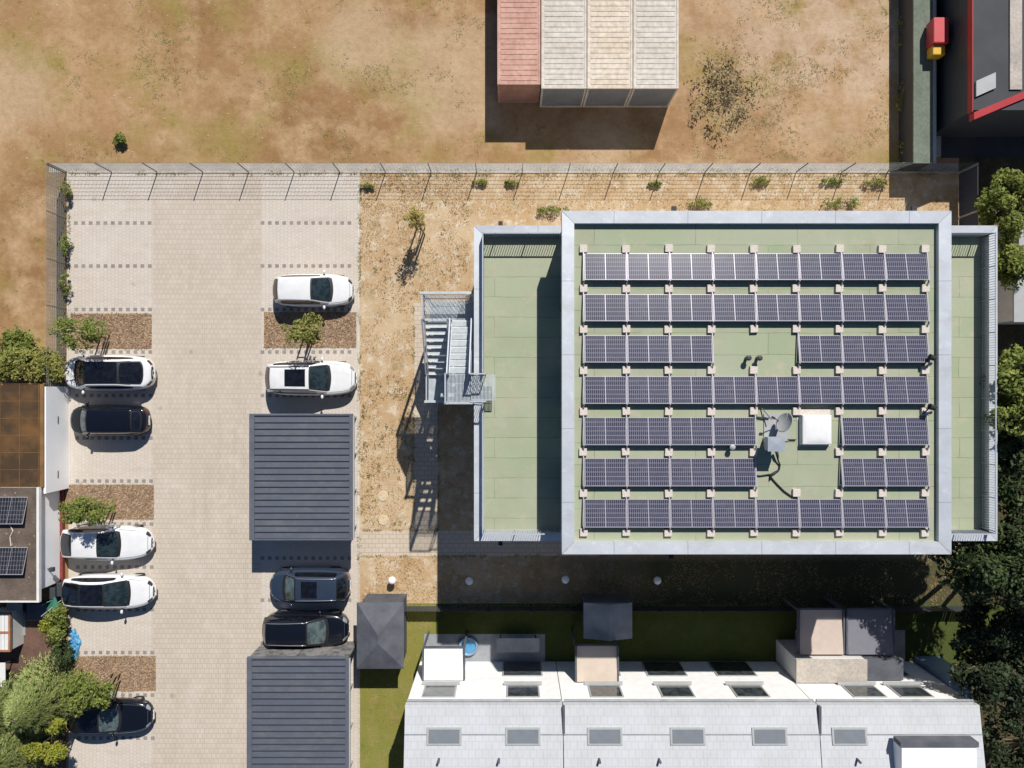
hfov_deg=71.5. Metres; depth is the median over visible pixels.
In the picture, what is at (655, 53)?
shipping container
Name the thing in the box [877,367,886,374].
ballast block
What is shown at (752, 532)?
ballast block
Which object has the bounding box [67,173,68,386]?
kerb
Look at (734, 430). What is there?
solar panel
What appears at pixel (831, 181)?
weed
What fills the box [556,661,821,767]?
terraced house
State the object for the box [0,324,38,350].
field bush
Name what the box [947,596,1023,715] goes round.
broadleaf tree
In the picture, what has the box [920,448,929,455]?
ballast block
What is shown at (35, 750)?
yellow shrub
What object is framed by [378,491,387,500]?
manhole cover
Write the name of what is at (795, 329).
ballast block
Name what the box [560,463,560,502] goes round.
window
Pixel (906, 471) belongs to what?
solar panel
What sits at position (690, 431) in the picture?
solar panel
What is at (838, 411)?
ballast block
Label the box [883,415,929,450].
solar panel
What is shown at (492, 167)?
concrete strip
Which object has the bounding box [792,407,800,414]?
ballast block
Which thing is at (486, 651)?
house terrace
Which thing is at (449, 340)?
stair tower
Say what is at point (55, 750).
yellow shrub
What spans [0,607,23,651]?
garden cabinet
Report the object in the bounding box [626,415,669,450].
solar panel
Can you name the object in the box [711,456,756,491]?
solar panel
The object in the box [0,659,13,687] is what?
garden table
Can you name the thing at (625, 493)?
ballast block
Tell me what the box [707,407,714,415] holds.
ballast block
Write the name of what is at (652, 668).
window
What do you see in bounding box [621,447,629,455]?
ballast block
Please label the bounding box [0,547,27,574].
solar panel
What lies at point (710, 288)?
ballast block
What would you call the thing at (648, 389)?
solar panel
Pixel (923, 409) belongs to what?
ballast block
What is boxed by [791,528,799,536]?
ballast block
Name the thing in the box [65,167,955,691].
edge weeds
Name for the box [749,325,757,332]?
ballast block
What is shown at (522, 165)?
wire fence
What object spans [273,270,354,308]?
parked car
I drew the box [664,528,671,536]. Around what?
ballast block
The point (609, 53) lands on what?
shipping container
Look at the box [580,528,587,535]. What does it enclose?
ballast block
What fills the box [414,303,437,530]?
side path
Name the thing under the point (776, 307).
solar panel
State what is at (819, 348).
solar panel
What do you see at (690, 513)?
solar panel
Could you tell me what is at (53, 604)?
garden parasol
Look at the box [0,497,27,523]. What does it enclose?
solar panel
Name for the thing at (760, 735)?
roof window
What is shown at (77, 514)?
young tree
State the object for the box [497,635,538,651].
garden table
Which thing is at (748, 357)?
vent pipe
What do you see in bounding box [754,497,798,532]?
solar panel
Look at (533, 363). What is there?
office building
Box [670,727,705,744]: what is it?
roof window
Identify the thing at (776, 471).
cable hose
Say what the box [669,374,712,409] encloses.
solar panel
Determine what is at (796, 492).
ballast block
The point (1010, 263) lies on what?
broadleaf tree
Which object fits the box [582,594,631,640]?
garden shed
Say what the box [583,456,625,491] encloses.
solar panel
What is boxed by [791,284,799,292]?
ballast block
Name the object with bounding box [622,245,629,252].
ballast block
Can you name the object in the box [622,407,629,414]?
ballast block
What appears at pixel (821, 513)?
solar panel
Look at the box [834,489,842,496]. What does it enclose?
ballast block
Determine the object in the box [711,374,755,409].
solar panel
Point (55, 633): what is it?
hedge bush
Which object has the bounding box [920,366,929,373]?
ballast block
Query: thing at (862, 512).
solar panel
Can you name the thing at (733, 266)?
solar panel
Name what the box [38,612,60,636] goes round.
hedge bush
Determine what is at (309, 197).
bay paving
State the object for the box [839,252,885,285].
solar panel
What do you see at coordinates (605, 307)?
solar panel
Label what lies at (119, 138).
field bush
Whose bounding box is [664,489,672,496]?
ballast block
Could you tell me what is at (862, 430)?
solar panel
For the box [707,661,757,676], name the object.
window
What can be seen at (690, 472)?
solar panel
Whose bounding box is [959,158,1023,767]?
side garden
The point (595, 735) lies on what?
roof window
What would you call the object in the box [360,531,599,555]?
entrance path
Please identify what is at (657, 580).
bollard light
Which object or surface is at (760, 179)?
weed
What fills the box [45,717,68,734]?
yellow shrub
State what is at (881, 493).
ballast block
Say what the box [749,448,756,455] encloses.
ballast block
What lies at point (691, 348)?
solar panel
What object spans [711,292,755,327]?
solar panel
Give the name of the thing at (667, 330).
ballast block
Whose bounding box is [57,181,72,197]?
climbing plant
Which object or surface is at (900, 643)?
terrace
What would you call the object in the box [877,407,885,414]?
ballast block
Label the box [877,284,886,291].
ballast block
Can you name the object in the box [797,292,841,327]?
solar panel
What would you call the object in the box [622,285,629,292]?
ballast block
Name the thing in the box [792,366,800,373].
ballast block
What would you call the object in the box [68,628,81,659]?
crumpled tarp
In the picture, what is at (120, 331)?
planting bed
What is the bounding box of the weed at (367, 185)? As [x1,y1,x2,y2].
[360,182,374,188]
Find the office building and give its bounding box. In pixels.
[474,206,996,558]
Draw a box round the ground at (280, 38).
[0,0,958,767]
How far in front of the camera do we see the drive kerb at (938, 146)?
40.50 m
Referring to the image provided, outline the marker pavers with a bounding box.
[74,221,350,739]
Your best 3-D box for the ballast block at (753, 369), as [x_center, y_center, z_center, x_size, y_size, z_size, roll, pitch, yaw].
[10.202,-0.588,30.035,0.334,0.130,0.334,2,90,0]
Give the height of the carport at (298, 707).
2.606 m
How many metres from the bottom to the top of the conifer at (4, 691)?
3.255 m
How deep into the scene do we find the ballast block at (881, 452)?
29.97 m
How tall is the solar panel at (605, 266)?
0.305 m
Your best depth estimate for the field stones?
40.59 m
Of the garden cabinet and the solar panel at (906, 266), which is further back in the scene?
the garden cabinet
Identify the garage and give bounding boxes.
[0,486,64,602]
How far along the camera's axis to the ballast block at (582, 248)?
29.97 m
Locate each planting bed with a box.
[66,485,153,519]
[70,313,151,348]
[70,656,155,690]
[264,312,355,347]
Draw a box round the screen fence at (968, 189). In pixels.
[958,163,978,225]
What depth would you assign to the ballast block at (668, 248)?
29.97 m
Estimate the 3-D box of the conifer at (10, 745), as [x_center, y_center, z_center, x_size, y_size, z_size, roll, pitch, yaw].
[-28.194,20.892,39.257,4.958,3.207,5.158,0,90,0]
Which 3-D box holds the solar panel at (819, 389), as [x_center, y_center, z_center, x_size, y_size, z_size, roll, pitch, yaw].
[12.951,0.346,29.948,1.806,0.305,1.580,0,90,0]
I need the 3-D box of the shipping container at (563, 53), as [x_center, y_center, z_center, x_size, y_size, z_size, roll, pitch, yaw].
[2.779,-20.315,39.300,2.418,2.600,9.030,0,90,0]
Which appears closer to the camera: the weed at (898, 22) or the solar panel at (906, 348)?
the solar panel at (906, 348)
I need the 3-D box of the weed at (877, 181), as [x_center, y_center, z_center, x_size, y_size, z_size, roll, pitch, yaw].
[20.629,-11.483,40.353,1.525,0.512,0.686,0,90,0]
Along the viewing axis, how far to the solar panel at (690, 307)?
29.92 m
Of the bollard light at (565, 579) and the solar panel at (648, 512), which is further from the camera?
the bollard light at (565, 579)
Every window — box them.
[421,685,456,697]
[426,727,461,744]
[502,661,542,676]
[505,727,540,744]
[506,685,539,697]
[560,272,560,310]
[560,368,560,406]
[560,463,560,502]
[587,727,622,744]
[588,685,623,697]
[641,661,687,676]
[657,685,695,697]
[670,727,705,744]
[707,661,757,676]
[729,685,770,697]
[752,727,787,744]
[831,727,867,744]
[841,685,887,697]
[886,685,934,697]
[903,670,910,676]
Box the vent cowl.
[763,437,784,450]
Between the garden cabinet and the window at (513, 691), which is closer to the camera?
the window at (513, 691)
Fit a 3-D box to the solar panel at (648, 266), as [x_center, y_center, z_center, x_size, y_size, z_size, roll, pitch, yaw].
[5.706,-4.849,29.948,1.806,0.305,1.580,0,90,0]
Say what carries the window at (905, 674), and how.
in the terraced house at (885, 712)
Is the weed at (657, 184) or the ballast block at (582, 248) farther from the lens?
the weed at (657, 184)
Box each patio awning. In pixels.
[422,631,467,679]
[571,627,618,681]
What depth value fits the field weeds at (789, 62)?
40.59 m
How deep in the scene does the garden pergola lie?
38.48 m
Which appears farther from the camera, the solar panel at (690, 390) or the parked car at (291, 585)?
the parked car at (291, 585)
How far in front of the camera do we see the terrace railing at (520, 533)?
31.91 m
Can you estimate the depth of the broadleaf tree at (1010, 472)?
33.06 m
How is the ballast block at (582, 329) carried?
on the office building
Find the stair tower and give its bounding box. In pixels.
[420,291,494,404]
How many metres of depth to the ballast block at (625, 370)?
29.97 m
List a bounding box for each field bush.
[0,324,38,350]
[111,131,126,145]
[687,50,767,139]
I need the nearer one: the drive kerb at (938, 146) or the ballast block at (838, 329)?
the ballast block at (838, 329)
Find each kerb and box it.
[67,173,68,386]
[68,171,958,172]
[357,173,359,555]
[936,136,940,156]
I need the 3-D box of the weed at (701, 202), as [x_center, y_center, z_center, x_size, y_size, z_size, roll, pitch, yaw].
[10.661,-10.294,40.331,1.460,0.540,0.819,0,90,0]
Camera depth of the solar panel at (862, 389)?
29.91 m
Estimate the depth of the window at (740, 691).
36.50 m
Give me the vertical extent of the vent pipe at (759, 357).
0.420 m
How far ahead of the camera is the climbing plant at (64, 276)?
39.92 m
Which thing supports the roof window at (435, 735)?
in the terraced house at (505, 714)
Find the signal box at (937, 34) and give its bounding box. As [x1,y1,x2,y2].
[926,17,948,58]
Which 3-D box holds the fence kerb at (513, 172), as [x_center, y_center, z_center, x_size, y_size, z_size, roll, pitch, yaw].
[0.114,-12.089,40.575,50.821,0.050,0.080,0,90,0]
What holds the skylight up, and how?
on the office building
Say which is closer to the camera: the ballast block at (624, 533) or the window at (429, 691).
the ballast block at (624, 533)
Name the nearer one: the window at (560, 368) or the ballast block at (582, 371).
the ballast block at (582, 371)
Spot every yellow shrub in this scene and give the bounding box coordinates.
[19,735,54,761]
[39,737,74,766]
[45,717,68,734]
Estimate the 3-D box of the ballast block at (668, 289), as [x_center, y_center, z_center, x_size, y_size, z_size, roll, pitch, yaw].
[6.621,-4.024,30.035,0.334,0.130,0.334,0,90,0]
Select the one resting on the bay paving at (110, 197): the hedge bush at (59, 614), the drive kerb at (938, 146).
the hedge bush at (59, 614)
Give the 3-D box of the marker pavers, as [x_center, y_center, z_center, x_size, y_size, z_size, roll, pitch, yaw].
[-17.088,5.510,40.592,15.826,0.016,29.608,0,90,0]
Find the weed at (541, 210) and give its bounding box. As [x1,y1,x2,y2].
[536,203,568,214]
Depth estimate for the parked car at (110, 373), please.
39.32 m
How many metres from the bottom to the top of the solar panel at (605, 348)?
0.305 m
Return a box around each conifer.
[0,671,25,736]
[0,729,49,767]
[1,650,94,742]
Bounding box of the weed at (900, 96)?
[894,82,904,111]
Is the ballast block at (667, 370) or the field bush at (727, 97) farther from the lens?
the field bush at (727, 97)
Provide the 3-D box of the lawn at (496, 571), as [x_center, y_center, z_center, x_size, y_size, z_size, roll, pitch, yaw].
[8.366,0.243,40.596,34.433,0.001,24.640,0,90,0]
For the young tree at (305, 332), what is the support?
on the planting bed at (296, 317)
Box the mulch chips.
[66,312,356,691]
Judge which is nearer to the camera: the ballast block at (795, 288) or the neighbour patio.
the ballast block at (795, 288)
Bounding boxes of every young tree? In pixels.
[48,316,109,352]
[57,495,115,526]
[58,670,120,717]
[280,312,323,345]
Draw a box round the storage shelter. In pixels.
[899,0,935,170]
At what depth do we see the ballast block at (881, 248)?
29.97 m
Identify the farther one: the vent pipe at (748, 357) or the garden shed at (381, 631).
the garden shed at (381, 631)
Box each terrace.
[424,634,544,661]
[795,630,904,661]
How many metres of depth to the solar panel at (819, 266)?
29.92 m
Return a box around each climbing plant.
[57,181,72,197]
[58,273,71,295]
[59,234,73,255]
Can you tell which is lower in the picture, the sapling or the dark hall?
the sapling
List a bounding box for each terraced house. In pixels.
[404,661,562,767]
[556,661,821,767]
[775,640,985,767]
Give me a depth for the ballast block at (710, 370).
29.97 m
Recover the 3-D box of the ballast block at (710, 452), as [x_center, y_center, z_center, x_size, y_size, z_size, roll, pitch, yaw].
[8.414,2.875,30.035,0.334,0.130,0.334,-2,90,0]
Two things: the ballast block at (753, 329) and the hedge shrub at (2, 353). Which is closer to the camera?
the ballast block at (753, 329)
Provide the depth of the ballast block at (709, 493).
29.97 m
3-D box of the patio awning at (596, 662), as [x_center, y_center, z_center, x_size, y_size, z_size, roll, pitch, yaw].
[4.507,14.816,39.125,2.321,2.950,1.920,0,90,0]
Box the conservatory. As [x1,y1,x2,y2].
[914,656,971,698]
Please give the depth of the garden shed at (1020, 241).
38.38 m
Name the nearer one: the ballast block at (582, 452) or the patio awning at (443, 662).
the ballast block at (582, 452)
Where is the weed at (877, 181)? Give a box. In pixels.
[863,176,888,186]
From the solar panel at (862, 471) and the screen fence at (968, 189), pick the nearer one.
the solar panel at (862, 471)
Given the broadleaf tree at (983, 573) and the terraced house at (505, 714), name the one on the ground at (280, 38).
the terraced house at (505, 714)
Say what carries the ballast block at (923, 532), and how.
on the office building
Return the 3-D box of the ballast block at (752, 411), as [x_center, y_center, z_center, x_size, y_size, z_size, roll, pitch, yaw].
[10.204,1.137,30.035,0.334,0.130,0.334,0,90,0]
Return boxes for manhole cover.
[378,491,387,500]
[378,515,388,524]
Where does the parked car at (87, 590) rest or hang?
on the bay paving at (110, 197)
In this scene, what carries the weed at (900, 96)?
on the ground at (280, 38)
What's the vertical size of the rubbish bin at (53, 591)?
1.100 m
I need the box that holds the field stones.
[2,0,898,159]
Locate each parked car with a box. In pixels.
[60,523,154,564]
[62,572,156,613]
[63,351,156,393]
[66,696,154,738]
[70,401,150,439]
[262,609,349,647]
[265,357,357,398]
[270,566,351,607]
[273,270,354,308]
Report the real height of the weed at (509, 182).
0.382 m
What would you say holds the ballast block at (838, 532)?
on the office building
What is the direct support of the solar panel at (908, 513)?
on the office building
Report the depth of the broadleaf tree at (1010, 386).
32.07 m
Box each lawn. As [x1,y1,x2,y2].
[360,173,959,603]
[360,604,435,767]
[436,604,1022,663]
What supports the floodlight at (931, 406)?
attached to the office building
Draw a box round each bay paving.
[69,173,151,767]
[261,173,356,767]
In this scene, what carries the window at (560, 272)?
in the office building
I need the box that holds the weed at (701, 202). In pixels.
[687,196,712,208]
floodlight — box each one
[922,354,937,365]
[922,403,937,414]
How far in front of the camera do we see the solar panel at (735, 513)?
29.91 m
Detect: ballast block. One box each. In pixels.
[579,245,586,252]
[579,284,586,292]
[579,325,586,332]
[579,366,586,374]
[579,407,586,415]
[579,448,586,455]
[579,489,586,496]
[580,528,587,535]
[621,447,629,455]
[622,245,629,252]
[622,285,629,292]
[622,325,629,332]
[622,366,629,373]
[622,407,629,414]
[622,489,629,496]
[622,528,629,535]
[664,285,672,292]
[664,326,671,333]
[664,366,671,373]
[664,407,672,415]
[664,448,672,455]
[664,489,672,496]
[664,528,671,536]
[665,244,672,252]
[706,245,714,252]
[706,489,714,496]
[706,528,714,536]
[707,285,714,292]
[707,325,714,332]
[707,366,714,373]
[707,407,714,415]
[707,448,714,455]
[749,245,757,252]
[749,285,757,292]
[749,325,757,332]
[749,366,757,373]
[749,407,757,414]
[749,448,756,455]
[749,489,757,496]
[749,528,757,535]
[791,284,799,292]
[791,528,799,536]
[792,245,800,252]
[792,325,799,332]
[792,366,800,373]
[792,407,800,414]
[792,489,800,496]
[834,285,843,292]
[834,325,842,332]
[834,448,843,455]
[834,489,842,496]
[835,245,843,252]
[835,366,843,373]
[835,407,843,414]
[835,528,843,535]
[877,245,885,252]
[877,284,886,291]
[877,326,885,333]
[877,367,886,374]
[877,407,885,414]
[877,448,885,455]
[877,489,886,496]
[877,528,886,535]
[920,245,928,252]
[920,284,929,292]
[920,325,928,332]
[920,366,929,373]
[920,407,929,414]
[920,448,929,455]
[920,488,928,496]
[920,528,928,536]
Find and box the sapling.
[402,205,426,234]
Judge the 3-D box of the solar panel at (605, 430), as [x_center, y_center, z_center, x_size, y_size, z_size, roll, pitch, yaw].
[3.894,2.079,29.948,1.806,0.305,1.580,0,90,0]
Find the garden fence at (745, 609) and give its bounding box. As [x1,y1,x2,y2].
[404,606,963,613]
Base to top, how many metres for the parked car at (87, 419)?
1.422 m
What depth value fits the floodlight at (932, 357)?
29.56 m
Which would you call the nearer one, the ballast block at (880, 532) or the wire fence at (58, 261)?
the ballast block at (880, 532)
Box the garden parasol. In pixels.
[41,596,60,616]
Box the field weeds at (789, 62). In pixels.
[1,0,898,327]
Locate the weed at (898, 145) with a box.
[897,140,911,170]
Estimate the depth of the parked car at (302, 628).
39.28 m
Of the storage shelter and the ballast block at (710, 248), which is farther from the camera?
the storage shelter
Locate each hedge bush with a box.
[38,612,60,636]
[44,601,69,627]
[45,622,69,648]
[47,641,73,667]
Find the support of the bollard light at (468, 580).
on the lawn at (496, 571)
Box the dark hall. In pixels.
[936,0,1023,136]
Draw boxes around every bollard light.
[388,577,395,584]
[465,577,472,584]
[562,576,568,583]
[653,577,660,584]
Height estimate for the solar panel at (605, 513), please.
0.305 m
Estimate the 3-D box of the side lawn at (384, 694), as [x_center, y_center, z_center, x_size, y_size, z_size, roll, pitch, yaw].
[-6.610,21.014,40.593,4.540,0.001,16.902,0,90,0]
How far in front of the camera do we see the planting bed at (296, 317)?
40.58 m
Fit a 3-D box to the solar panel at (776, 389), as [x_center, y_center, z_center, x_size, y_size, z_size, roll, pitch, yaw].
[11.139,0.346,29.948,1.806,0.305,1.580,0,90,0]
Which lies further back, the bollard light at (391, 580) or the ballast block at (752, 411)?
the bollard light at (391, 580)
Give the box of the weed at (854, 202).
[823,194,862,210]
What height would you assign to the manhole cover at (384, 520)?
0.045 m
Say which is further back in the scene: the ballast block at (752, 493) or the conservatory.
the conservatory
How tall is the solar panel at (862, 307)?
0.305 m
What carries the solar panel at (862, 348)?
on the office building
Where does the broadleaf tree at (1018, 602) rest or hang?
on the side garden
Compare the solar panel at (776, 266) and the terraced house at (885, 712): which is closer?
the solar panel at (776, 266)
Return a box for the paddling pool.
[459,636,477,655]
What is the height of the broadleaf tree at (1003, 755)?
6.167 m
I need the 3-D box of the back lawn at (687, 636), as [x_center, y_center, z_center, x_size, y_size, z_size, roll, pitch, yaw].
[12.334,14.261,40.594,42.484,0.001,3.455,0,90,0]
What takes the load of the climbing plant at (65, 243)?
on the bay paving at (110, 197)
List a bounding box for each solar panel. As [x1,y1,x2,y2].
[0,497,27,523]
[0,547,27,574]
[583,252,625,285]
[583,292,625,327]
[583,333,625,368]
[583,374,625,409]
[583,415,625,450]
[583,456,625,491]
[583,497,625,532]
[626,252,669,285]
[626,292,669,327]
[626,333,669,368]
[626,374,669,409]
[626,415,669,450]
[626,456,669,491]
[626,497,669,532]
[668,252,712,285]
[668,292,712,327]
[668,333,713,368]
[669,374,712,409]
[669,415,712,450]
[669,456,712,491]
[669,497,712,532]
[711,252,755,285]
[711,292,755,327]
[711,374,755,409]
[711,415,756,450]
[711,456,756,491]
[711,497,755,532]
[754,252,798,285]
[754,292,798,327]
[754,374,798,409]
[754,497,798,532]
[797,252,841,285]
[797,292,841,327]
[797,333,841,368]
[797,374,841,409]
[797,497,841,532]
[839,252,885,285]
[839,292,885,327]
[839,333,885,368]
[839,415,885,450]
[839,456,885,491]
[840,373,885,409]
[840,497,885,532]
[882,252,929,285]
[882,292,929,327]
[882,333,929,368]
[883,374,929,409]
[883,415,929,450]
[883,456,929,491]
[883,497,929,532]
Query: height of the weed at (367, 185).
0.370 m
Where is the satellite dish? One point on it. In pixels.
(777, 424)
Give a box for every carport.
[247,641,356,767]
[249,414,356,539]
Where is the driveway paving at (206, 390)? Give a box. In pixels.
[68,173,359,767]
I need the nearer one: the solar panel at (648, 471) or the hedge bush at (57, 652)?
the solar panel at (648, 471)
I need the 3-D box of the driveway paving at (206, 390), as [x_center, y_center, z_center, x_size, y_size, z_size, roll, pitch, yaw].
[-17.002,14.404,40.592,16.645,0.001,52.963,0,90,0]
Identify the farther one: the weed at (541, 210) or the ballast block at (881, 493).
the weed at (541, 210)
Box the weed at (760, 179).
[750,175,770,185]
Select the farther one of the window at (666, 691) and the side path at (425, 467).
the side path at (425, 467)
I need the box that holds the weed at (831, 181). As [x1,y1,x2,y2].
[821,176,844,185]
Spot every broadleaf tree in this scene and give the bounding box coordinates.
[928,517,1023,610]
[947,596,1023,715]
[974,167,1023,239]
[979,343,1023,441]
[982,685,1023,767]
[997,236,1023,291]
[997,423,1023,525]
[997,513,1023,620]
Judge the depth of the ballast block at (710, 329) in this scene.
29.97 m
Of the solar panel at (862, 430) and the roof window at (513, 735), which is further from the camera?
the roof window at (513, 735)
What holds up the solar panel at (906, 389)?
on the office building
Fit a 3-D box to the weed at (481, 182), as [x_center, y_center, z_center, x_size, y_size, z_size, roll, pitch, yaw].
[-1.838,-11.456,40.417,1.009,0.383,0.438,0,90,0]
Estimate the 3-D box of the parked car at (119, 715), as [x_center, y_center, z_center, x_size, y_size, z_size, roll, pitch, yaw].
[-22.615,18.668,39.889,4.798,1.422,2.231,0,90,0]
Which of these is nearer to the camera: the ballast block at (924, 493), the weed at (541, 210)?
the ballast block at (924, 493)
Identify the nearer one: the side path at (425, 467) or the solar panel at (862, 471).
the solar panel at (862, 471)
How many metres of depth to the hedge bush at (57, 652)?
39.57 m
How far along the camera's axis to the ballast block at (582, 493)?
29.97 m
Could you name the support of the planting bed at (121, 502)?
on the bay paving at (110, 197)
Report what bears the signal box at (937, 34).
on the storage shelter
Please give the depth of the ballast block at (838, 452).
29.97 m
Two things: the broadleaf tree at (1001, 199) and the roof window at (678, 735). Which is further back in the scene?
the broadleaf tree at (1001, 199)
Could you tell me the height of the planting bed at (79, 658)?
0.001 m
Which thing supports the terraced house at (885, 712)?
on the ground at (280, 38)
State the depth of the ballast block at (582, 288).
29.97 m
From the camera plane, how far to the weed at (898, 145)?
40.26 m
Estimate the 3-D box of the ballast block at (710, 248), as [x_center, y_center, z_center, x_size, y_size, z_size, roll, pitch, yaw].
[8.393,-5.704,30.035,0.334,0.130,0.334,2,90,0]
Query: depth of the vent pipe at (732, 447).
29.71 m
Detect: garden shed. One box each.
[357,594,406,668]
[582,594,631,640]
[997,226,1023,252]
[997,280,1023,323]
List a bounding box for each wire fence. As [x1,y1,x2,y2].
[46,164,66,386]
[47,162,978,172]
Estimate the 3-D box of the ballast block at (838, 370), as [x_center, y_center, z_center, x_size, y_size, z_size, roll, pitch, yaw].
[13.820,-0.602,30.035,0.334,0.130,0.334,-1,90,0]
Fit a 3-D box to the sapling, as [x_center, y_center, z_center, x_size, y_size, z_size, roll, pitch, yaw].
[-5.150,-8.857,38.919,1.128,3.366,1.123,-41,90,0]
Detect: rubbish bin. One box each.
[50,586,58,599]
[57,581,62,596]
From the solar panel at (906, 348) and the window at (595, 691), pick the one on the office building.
the solar panel at (906, 348)
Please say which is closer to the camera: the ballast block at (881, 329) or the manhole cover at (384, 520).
the ballast block at (881, 329)
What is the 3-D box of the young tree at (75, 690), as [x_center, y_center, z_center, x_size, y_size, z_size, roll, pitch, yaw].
[-22.671,16.601,38.737,2.942,3.739,2.366,19,90,0]
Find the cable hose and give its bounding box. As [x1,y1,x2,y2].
[757,451,796,498]
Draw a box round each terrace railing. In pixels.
[482,232,560,372]
[482,402,560,534]
[951,232,996,534]
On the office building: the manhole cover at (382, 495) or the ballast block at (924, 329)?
the ballast block at (924, 329)
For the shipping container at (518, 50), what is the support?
on the ground at (280, 38)
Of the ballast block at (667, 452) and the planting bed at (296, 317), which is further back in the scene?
the planting bed at (296, 317)
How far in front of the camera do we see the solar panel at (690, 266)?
29.92 m
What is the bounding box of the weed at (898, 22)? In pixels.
[896,13,903,48]
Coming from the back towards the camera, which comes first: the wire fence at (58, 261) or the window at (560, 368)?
the wire fence at (58, 261)
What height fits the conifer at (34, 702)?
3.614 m
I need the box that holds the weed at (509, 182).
[504,180,518,186]
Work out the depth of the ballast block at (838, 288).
29.97 m
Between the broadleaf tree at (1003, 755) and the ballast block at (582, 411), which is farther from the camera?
the broadleaf tree at (1003, 755)
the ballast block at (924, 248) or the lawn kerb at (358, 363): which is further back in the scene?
the lawn kerb at (358, 363)
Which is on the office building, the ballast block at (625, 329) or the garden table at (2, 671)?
the ballast block at (625, 329)
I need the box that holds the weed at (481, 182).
[471,179,487,185]
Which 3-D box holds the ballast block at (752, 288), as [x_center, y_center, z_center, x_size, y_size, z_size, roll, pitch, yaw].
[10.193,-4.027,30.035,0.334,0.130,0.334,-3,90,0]
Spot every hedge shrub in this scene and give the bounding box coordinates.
[0,344,20,381]
[0,346,66,382]
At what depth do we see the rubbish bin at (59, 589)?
39.60 m
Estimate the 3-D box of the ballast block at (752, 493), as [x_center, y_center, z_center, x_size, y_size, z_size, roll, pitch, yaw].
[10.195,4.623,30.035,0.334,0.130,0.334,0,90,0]
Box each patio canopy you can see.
[781,596,844,653]
[826,596,894,653]
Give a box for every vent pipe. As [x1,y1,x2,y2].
[728,444,735,449]
[744,355,751,360]
[755,355,762,360]
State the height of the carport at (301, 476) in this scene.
2.606 m
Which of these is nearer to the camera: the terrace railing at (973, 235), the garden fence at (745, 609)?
the terrace railing at (973, 235)
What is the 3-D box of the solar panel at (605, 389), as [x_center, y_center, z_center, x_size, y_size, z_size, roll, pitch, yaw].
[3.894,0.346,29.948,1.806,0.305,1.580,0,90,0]
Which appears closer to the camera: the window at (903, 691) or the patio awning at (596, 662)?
the window at (903, 691)
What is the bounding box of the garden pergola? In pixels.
[0,384,44,486]
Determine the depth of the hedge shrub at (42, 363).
38.95 m
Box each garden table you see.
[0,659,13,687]
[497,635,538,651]
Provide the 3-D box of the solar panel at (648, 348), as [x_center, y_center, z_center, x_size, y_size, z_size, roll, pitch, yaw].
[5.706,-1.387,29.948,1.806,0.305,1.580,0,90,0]
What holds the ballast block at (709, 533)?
on the office building
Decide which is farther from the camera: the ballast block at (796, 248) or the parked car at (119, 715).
the parked car at (119, 715)
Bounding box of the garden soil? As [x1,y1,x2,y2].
[6,668,65,767]
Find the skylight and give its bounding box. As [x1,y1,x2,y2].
[797,409,831,445]
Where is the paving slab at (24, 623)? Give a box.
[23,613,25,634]
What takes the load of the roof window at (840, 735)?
in the terraced house at (885, 712)
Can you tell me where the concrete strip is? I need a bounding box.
[49,163,957,171]
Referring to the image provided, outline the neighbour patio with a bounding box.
[0,600,61,667]
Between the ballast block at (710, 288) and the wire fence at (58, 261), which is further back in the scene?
the wire fence at (58, 261)
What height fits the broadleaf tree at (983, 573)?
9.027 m
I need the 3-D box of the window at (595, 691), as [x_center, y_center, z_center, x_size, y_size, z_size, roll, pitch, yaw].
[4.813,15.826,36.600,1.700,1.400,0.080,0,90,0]
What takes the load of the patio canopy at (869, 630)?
on the back lawn at (687, 636)
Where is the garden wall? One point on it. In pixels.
(56, 438)
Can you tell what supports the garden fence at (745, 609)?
on the back lawn at (687, 636)
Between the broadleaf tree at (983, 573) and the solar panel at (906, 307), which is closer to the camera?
the solar panel at (906, 307)
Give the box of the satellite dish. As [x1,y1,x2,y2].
[753,407,795,440]
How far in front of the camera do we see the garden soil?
40.59 m
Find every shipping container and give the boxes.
[497,0,540,101]
[539,0,586,106]
[583,0,632,106]
[626,0,678,106]
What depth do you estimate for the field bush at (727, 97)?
40.18 m
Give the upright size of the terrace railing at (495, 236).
1.020 m
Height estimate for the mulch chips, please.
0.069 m
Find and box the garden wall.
[44,387,68,493]
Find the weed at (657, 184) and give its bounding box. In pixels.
[647,181,661,187]
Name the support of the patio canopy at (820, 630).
on the back lawn at (687, 636)
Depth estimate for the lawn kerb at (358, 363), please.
40.57 m
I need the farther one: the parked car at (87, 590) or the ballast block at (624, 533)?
the parked car at (87, 590)
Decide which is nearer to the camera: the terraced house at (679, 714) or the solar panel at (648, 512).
the solar panel at (648, 512)

